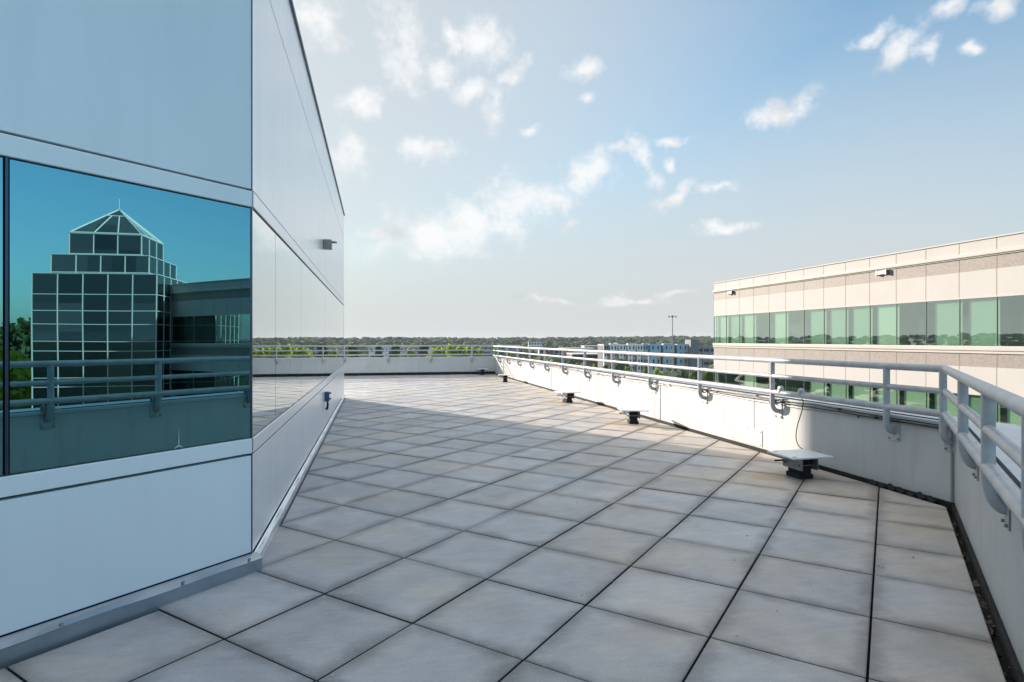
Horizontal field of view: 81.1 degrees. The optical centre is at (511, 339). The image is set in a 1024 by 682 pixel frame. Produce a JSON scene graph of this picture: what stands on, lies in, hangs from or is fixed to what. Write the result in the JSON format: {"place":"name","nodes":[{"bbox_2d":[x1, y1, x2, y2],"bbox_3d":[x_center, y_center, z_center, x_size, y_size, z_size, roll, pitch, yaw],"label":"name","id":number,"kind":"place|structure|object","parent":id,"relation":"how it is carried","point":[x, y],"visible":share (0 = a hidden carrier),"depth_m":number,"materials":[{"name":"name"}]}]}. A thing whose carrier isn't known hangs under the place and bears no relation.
{"place":"outdoors","nodes":[
{"label":"outdoors","id":0,"kind":"place"},
{"bbox_2d":[0,0,344,669],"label":"office building","id":1,"kind":"structure","parent":0,"point":[172,214],"depth_m":3.02,"materials":[{"name":"grey metal"}]},
{"bbox_2d":[0,157,2,474],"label":"window","id":2,"kind":"structure","parent":1,"relation":"in","point":[1,159],"depth_m":2.51,"materials":[{"name":"teal glass"}]},
{"bbox_2d":[8,159,249,473],"bbox_3d":[-1.841,-0.096,3.023,0.046,1.330,1.133,0,0,32],"label":"window","id":3,"kind":"structure","parent":1,"relation":"in","point":[129,304],"depth_m":2.89,"materials":[{"name":"teal glass"}]},
{"bbox_2d":[253,211,274,434],"bbox_3d":[-1.638,-0.096,3.910,0.046,1.330,0.840,0,0,-13],"label":"window","id":4,"kind":"structure","parent":1,"relation":"in","point":[263,236],"depth_m":3.86,"materials":[{"name":"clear glass"}]},
{"bbox_2d":[275,234,300,417],"bbox_3d":[-1.901,-0.096,5.064,0.046,1.330,1.512,0,0,-13],"label":"window","id":5,"kind":"structure","parent":1,"relation":"in","point":[287,265],"depth_m":4.92,"materials":[{"name":"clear glass"}]},
{"bbox_2d":[301,261,324,397],"bbox_3d":[-2.390,-0.096,7.209,0.046,1.330,2.872,0,0,-13],"label":"window","id":6,"kind":"structure","parent":1,"relation":"in","point":[312,289],"depth_m":6.76,"materials":[{"name":"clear glass"}]},
{"bbox_2d":[325,391,330,409],"bbox_3d":[-2.617,0.875,8.516,0.084,0.263,0.090,0,0,-13],"label":"outdoor socket","id":7,"kind":"object","parent":1,"relation":"attached to","point":[327,397],"visible":1,"depth_m":8.47,"materials":[{"name":"blue plastic"}]},
{"bbox_2d":[323,239,336,249],"bbox_3d":[-2.522,-1.316,8.317,0.180,0.130,0.140,0,0,-13],"label":"junction box","id":8,"kind":"object","parent":1,"relation":"attached to","point":[327,244],"visible":1,"depth_m":8.24,"materials":[{"name":"metal"}]},
{"bbox_2d":[325,287,337,378],"bbox_3d":[-3.033,-0.096,10.027,0.046,1.330,2.892,0,0,-13],"label":"window","id":9,"kind":"structure","parent":1,"relation":"in","point":[331,302],"depth_m":9.84,"materials":[{"name":"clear glass"}]},
{"bbox_2d":[338,300,343,367],"bbox_3d":[-3.611,-0.096,12.561,0.046,1.330,2.292,0,0,-13],"label":"window","id":10,"kind":"structure","parent":1,"relation":"in","point":[340,307],"depth_m":12.38,"materials":[{"name":"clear glass"}]},
{"bbox_2d":[344,356,495,375],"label":"parapet wall","id":11,"kind":"structure","parent":1,"relation":"on","point":[363,366],"depth_m":22.66,"materials":[{"name":"grey concrete"}]},
{"bbox_2d":[344,345,492,363],"bbox_3d":[-9.685,0.561,21.217,18.352,0.695,0.118,0,0,-13],"label":"railing","id":12,"kind":"object","parent":11,"relation":"on","point":[430,355],"visible":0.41,"depth_m":22.53,"materials":[{"name":"metal"}]},
{"bbox_2d":[494,357,1013,512],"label":"parapet wall","id":13,"kind":"structure","parent":1,"relation":"on","point":[917,462],"depth_m":6.67,"materials":[{"name":"grey concrete"}]},
{"bbox_2d":[503,359,938,428],"bbox_3d":[1.583,0.718,13.373,0.030,0.044,17.380,0,0,-13],"label":"cable","id":14,"kind":"object","parent":13,"relation":"attached to","point":[875,417],"visible":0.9,"depth_m":6.70,"materials":[{"name":"black plastic"}]},
{"bbox_2d":[504,359,938,425],"bbox_3d":[1.575,0.699,13.372,0.030,0.048,17.380,0,0,-13],"label":"cable","id":15,"kind":"object","parent":13,"relation":"attached to","point":[839,409],"visible":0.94,"depth_m":6.76,"materials":[{"name":"black plastic"}]},
{"bbox_2d":[492,345,955,452],"bbox_3d":[1.402,0.558,14.000,0.116,0.701,18.945,0,0,-13],"label":"railing","id":16,"kind":"object","parent":13,"relation":"on","point":[891,428],"visible":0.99,"depth_m":6.59,"materials":[{"name":"metal"}]},
{"bbox_2d":[777,386,783,392],"bbox_3d":[3.031,0.560,6.744,0.080,0.079,0.072,0,0,-13],"label":"rail clamp","id":17,"kind":"object","parent":16,"relation":"attached to","point":[780,389],"visible":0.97,"depth_m":6.72,"materials":[{"name":"white metal"}]},
{"bbox_2d":[795,399,803,448],"bbox_3d":[3.015,0.881,6.263,0.081,0.492,0.411,0,0,23],"label":"cable","id":18,"kind":"object","parent":16,"relation":"attached to","point":[798,422],"visible":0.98,"depth_m":6.42,"materials":[{"name":"black plastic"}]},
{"bbox_2d":[797,388,804,394],"bbox_3d":[3.104,0.560,6.422,0.080,0.079,0.072,0,0,-13],"label":"rail clamp","id":19,"kind":"object","parent":16,"relation":"attached to","point":[801,391],"visible":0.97,"depth_m":6.40,"materials":[{"name":"grey metal"}]},
{"bbox_2d":[512,361,938,429],"bbox_3d":[1.584,0.741,13.374,0.029,0.043,17.380,0,0,-13],"label":"cable","id":20,"kind":"object","parent":13,"relation":"attached to","point":[855,416],"visible":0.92,"depth_m":6.88,"materials":[{"name":"silver metal"}]},
{"bbox_2d":[952,424,1023,681],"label":"parapet wall","id":21,"kind":"structure","parent":1,"relation":"on","point":[993,547],"depth_m":3.06,"materials":[{"name":"grey concrete"}]},
{"bbox_2d":[941,365,1023,551],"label":"railing","id":22,"kind":"object","parent":21,"relation":"on","point":[1003,495],"visible":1,"depth_m":2.69,"materials":[{"name":"metal"}]},
{"bbox_2d":[0,374,1005,681],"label":"terrace floor","id":23,"kind":"structure","parent":0,"point":[466,528],"depth_m":3.46,"materials":[{"name":"concrete"}]},
{"bbox_2d":[476,368,486,374],"bbox_3d":[-1.142,1.229,22.766,0.440,0.228,0.400,0,0,-13],"label":"slab stand","id":24,"kind":"object","parent":23,"relation":"on","point":[481,370],"visible":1,"depth_m":22.69,"materials":[{"name":"grey metal"}]},
{"bbox_2d":[498,374,511,381],"bbox_3d":[-0.215,1.229,18.926,0.440,0.228,0.400,0,0,-3],"label":"slab stand","id":25,"kind":"object","parent":23,"relation":"on","point":[504,377],"visible":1,"depth_m":18.84,"materials":[{"name":"white metal"}]},
{"bbox_2d":[554,391,580,402],"bbox_3d":[1.187,1.229,12.784,0.440,0.228,0.400,0,0,-21],"label":"slab stand","id":26,"kind":"object","parent":23,"relation":"on","point":[567,396],"visible":1,"depth_m":12.71,"materials":[{"name":"white metal"}]},
{"bbox_2d":[617,408,648,423],"bbox_3d":[1.935,1.229,9.591,0.440,0.228,0.400,0,0,1],"label":"slab stand","id":27,"kind":"object","parent":23,"relation":"on","point":[633,415],"visible":1,"depth_m":9.50,"materials":[{"name":"white metal"}]},
{"bbox_2d":[767,449,833,478],"bbox_3d":[2.809,1.229,5.851,0.440,0.228,0.400,0,0,-13],"label":"slab stand","id":28,"kind":"object","parent":23,"relation":"on","point":[800,463],"visible":1,"depth_m":5.77,"materials":[{"name":"plastic"}]},
{"bbox_2d":[598,343,687,373],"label":"apartment block","id":29,"kind":"structure","parent":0,"point":[664,348],"depth_m":270.00,"materials":[{"name":"blue concrete"}]},
{"bbox_2d":[293,0,1023,338],"label":"sky","id":30,"kind":"structure","parent":0,"point":[503,168],"materials":[{"name":"blue"}]},
{"bbox_2d":[866,491,1013,681],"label":"roof membrane","id":31,"kind":"object","parent":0,"point":[1002,660],"depth_m":3.08,"materials":[{"name":"black rubber"}]},
{"bbox_2d":[720,440,1014,681],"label":"leaf litter","id":32,"kind":"object","parent":31,"relation":"on","point":[989,622],"visible":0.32,"depth_m":3.12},
{"bbox_3d":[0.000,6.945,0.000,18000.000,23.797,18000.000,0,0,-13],"label":"ground","id":33,"kind":"structure","parent":0,"visible":0},
{"bbox_2d":[347,342,359,356],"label":"tree","id":34,"kind":"object","parent":33,"relation":"on","point":[353,352],"visible":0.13,"depth_m":149.33,"materials":[{"name":"green plant"}]},
{"bbox_2d":[375,344,383,356],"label":"tree","id":35,"kind":"object","parent":33,"relation":"on","point":[378,348],"visible":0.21,"depth_m":238.85,"materials":[{"name":"green plant"}]},
{"bbox_2d":[369,347,390,356],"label":"building","id":36,"kind":"structure","parent":33,"relation":"on","point":[373,352],"depth_m":330.00,"materials":[{"name":"grey"}]},
{"bbox_2d":[389,344,399,356],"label":"tree","id":37,"kind":"object","parent":33,"relation":"on","point":[394,352],"visible":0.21,"depth_m":169.41,"materials":[{"name":"green plant"}]},
{"bbox_2d":[406,348,418,356],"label":"tree","id":38,"kind":"object","parent":33,"relation":"on","point":[410,352],"visible":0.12,"depth_m":159.78,"materials":[{"name":"green plant"}]},
{"bbox_2d":[400,347,429,353],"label":"building","id":39,"kind":"structure","parent":33,"relation":"on","point":[406,348],"depth_m":360.00,"materials":[{"name":"grey concrete"}]},
{"bbox_2d":[418,343,428,356],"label":"tree","id":40,"kind":"object","parent":33,"relation":"on","point":[423,352],"visible":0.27,"depth_m":298.54,"materials":[{"name":"green plant"}]},
{"bbox_2d":[429,347,441,356],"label":"tree","id":41,"kind":"object","parent":33,"relation":"on","point":[437,352],"visible":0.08,"depth_m":109.22,"materials":[{"name":"green plant"}]},
{"bbox_2d":[442,347,446,356],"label":"tree","id":42,"kind":"object","parent":33,"relation":"on","point":[444,352],"visible":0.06,"depth_m":120.96,"materials":[{"name":"green plant"}]},
{"bbox_2d":[446,343,456,356],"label":"tree","id":43,"kind":"object","parent":33,"relation":"on","point":[451,352],"visible":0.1,"depth_m":109.95,"materials":[{"name":"green plant"}]},
{"bbox_2d":[456,344,470,356],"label":"tree","id":44,"kind":"object","parent":33,"relation":"on","point":[461,352],"visible":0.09,"depth_m":109.60,"materials":[{"name":"green plant"}]},
{"bbox_2d":[473,346,480,356],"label":"tree","id":45,"kind":"object","parent":33,"relation":"on","point":[475,352],"visible":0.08,"depth_m":109.87,"materials":[{"name":"green plant"}]},
{"bbox_2d":[479,346,492,353],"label":"building","id":46,"kind":"structure","parent":33,"relation":"on","point":[487,347],"depth_m":420.00,"materials":[{"name":"grey concrete"}]},
{"bbox_2d":[497,345,519,354],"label":"building","id":47,"kind":"structure","parent":33,"relation":"on","point":[509,349],"depth_m":450.00,"materials":[{"name":"grey concrete"}]},
{"bbox_2d":[344,335,713,378],"bbox_3d":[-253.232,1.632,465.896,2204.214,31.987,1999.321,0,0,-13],"label":"woods","id":48,"kind":"object","parent":33,"relation":"on","point":[564,342],"visible":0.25,"depth_m":890.71,"materials":[{"name":"green plant"}]},
{"bbox_2d":[528,342,541,350],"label":"building","id":49,"kind":"structure","parent":33,"relation":"on","point":[534,344],"depth_m":620.00,"materials":[{"name":"grey"}]},
{"bbox_2d":[538,350,561,354],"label":"building","id":50,"kind":"structure","parent":33,"relation":"on","point":[552,351],"depth_m":380.00,"materials":[{"name":"grey concrete"}]},
{"bbox_2d":[564,348,594,354],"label":"building","id":51,"kind":"structure","parent":33,"relation":"on","point":[565,352],"depth_m":390.00,"materials":[{"name":"white concrete"}]},
{"bbox_2d":[567,353,597,366],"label":"building","id":52,"kind":"structure","parent":33,"relation":"on","point":[592,355],"depth_m":300.00,"materials":[{"name":"white brick"}]},
{"bbox_2d":[581,345,597,349],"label":"building","id":53,"kind":"structure","parent":33,"relation":"on","point":[590,346],"depth_m":430.00,"materials":[{"name":"grey concrete"}]},
{"bbox_2d":[653,368,663,375],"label":"tree","id":54,"kind":"object","parent":33,"relation":"on","point":[656,371],"visible":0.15,"depth_m":179.49,"materials":[{"name":"green plant"}]},
{"bbox_2d":[668,315,676,372],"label":"floodlight mast","id":55,"kind":"object","parent":33,"relation":"on","point":[672,316],"visible":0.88,"depth_m":214.83,"materials":[{"name":"grey metal"}]},
{"bbox_2d":[679,369,684,377],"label":"tree","id":56,"kind":"object","parent":33,"relation":"on","point":[682,373],"visible":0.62,"depth_m":179.43,"materials":[{"name":"green plant"}]},
{"bbox_2d":[689,371,697,379],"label":"tree","id":57,"kind":"object","parent":33,"relation":"on","point":[693,375],"visible":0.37,"depth_m":174.59,"materials":[{"name":"green plant"}]},
{"bbox_2d":[685,340,713,375],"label":"building","id":58,"kind":"structure","parent":33,"relation":"on","point":[694,347],"depth_m":270.45,"materials":[{"name":"grey concrete"}]},
{"bbox_2d":[702,372,713,381],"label":"tree","id":59,"kind":"object","parent":33,"relation":"on","point":[707,376],"visible":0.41,"depth_m":149.49,"materials":[{"name":"green plant"}]},
{"bbox_2d":[713,231,1023,427],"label":"office building","id":60,"kind":"structure","parent":33,"relation":"on","point":[959,306],"depth_m":28.12,"materials":[{"name":"concrete"}]},
{"bbox_2d":[714,315,725,342],"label":"window","id":61,"kind":"structure","parent":60,"relation":"in","point":[719,321],"depth_m":41.51,"materials":[{"name":"green glass"}]},
{"bbox_2d":[714,372,725,382],"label":"window","id":62,"kind":"structure","parent":60,"relation":"in","point":[718,377],"depth_m":41.51,"materials":[{"name":"green glass"}]},
{"bbox_2d":[726,374,738,384],"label":"window","id":63,"kind":"structure","parent":60,"relation":"in","point":[730,378],"depth_m":40.12,"materials":[{"name":"green glass"}]},
{"bbox_2d":[726,315,741,342],"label":"window","id":64,"kind":"structure","parent":60,"relation":"in","point":[732,321],"depth_m":40.01,"materials":[{"name":"green glass"}]},
{"bbox_2d":[739,314,755,342],"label":"window","id":65,"kind":"structure","parent":60,"relation":"in","point":[748,319],"depth_m":38.61,"materials":[{"name":"green glass"}]},
{"bbox_2d":[739,375,755,386],"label":"window","id":66,"kind":"structure","parent":60,"relation":"in","point":[749,382],"depth_m":38.70,"materials":[{"name":"green glass"}]},
{"bbox_2d":[769,312,787,343],"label":"window","id":67,"kind":"structure","parent":60,"relation":"in","point":[780,319],"depth_m":35.66,"materials":[{"name":"green glass"}]},
{"bbox_2d":[786,311,786,343],"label":"window","id":68,"kind":"structure","parent":60,"relation":"in","point":[786,311],"depth_m":34.89,"materials":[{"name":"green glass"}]},
{"bbox_2d":[804,309,826,343],"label":"window","id":69,"kind":"structure","parent":60,"relation":"in","point":[817,338],"depth_m":32.66,"materials":[{"name":"green glass"}]},
{"bbox_2d":[804,381,826,395],"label":"window","id":70,"kind":"structure","parent":60,"relation":"in","point":[812,387],"depth_m":32.66,"materials":[{"name":"green glass"}]},
{"bbox_2d":[824,308,848,343],"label":"window","id":71,"kind":"structure","parent":60,"relation":"in","point":[837,317],"depth_m":31.24,"materials":[{"name":"green glass"}]},
{"bbox_2d":[824,383,848,398],"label":"window","id":72,"kind":"structure","parent":60,"relation":"in","point":[832,394],"depth_m":31.24,"materials":[{"name":"green glass"}]},
{"bbox_2d":[845,306,872,343],"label":"window","id":73,"kind":"structure","parent":60,"relation":"in","point":[862,336],"depth_m":29.76,"materials":[{"name":"green glass"}]},
{"bbox_2d":[845,385,872,401],"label":"window","id":74,"kind":"structure","parent":60,"relation":"in","point":[856,395],"depth_m":29.76,"materials":[{"name":"green glass"}]},
{"bbox_2d":[875,269,887,275],"bbox_3d":[17.392,-3.136,28.153,0.135,0.240,0.600,0,0,-13],"label":"wall light","id":75,"kind":"object","parent":60,"relation":"attached to","point":[878,273],"visible":1,"depth_m":28.11,"materials":[{"name":"plastic"}]},
{"bbox_2d":[869,305,899,344],"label":"window","id":76,"kind":"structure","parent":60,"relation":"in","point":[890,310],"depth_m":28.24,"materials":[{"name":"green glass"}]},
{"bbox_2d":[869,387,899,404],"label":"window","id":77,"kind":"structure","parent":60,"relation":"in","point":[879,390],"depth_m":28.04,"materials":[{"name":"green glass"}]},
{"bbox_2d":[896,304,896,344],"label":"window","id":78,"kind":"structure","parent":60,"relation":"in","point":[896,304],"depth_m":27.47,"materials":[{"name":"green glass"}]},
{"bbox_2d":[896,390,928,408],"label":"window","id":79,"kind":"structure","parent":60,"relation":"in","point":[910,403],"depth_m":26.73,"materials":[{"name":"green glass"}]},
{"bbox_2d":[926,393,956,416],"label":"window","id":80,"kind":"structure","parent":60,"relation":"in","point":[949,403],"depth_m":25.16,"materials":[{"name":"green glass"}]},
{"bbox_2d":[926,300,962,344],"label":"window","id":81,"kind":"structure","parent":60,"relation":"in","point":[948,333],"depth_m":25.24,"materials":[{"name":"green glass"}]},
{"bbox_2d":[959,298,999,345],"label":"window","id":82,"kind":"structure","parent":60,"relation":"in","point":[986,336],"depth_m":23.78,"materials":[{"name":"green glass"}]},
{"bbox_2d":[969,395,999,422],"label":"window","id":83,"kind":"structure","parent":60,"relation":"in","point":[975,397],"depth_m":24.01,"materials":[{"name":"green glass"}]},
{"bbox_2d":[996,297,997,345],"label":"window","id":84,"kind":"structure","parent":60,"relation":"in","point":[996,297],"depth_m":23.04,"materials":[{"name":"green glass"}]},
{"bbox_2d":[996,403,1020,427],"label":"window","id":85,"kind":"structure","parent":60,"relation":"in","point":[1016,417],"depth_m":22.69,"materials":[{"name":"green glass"}]}
]}

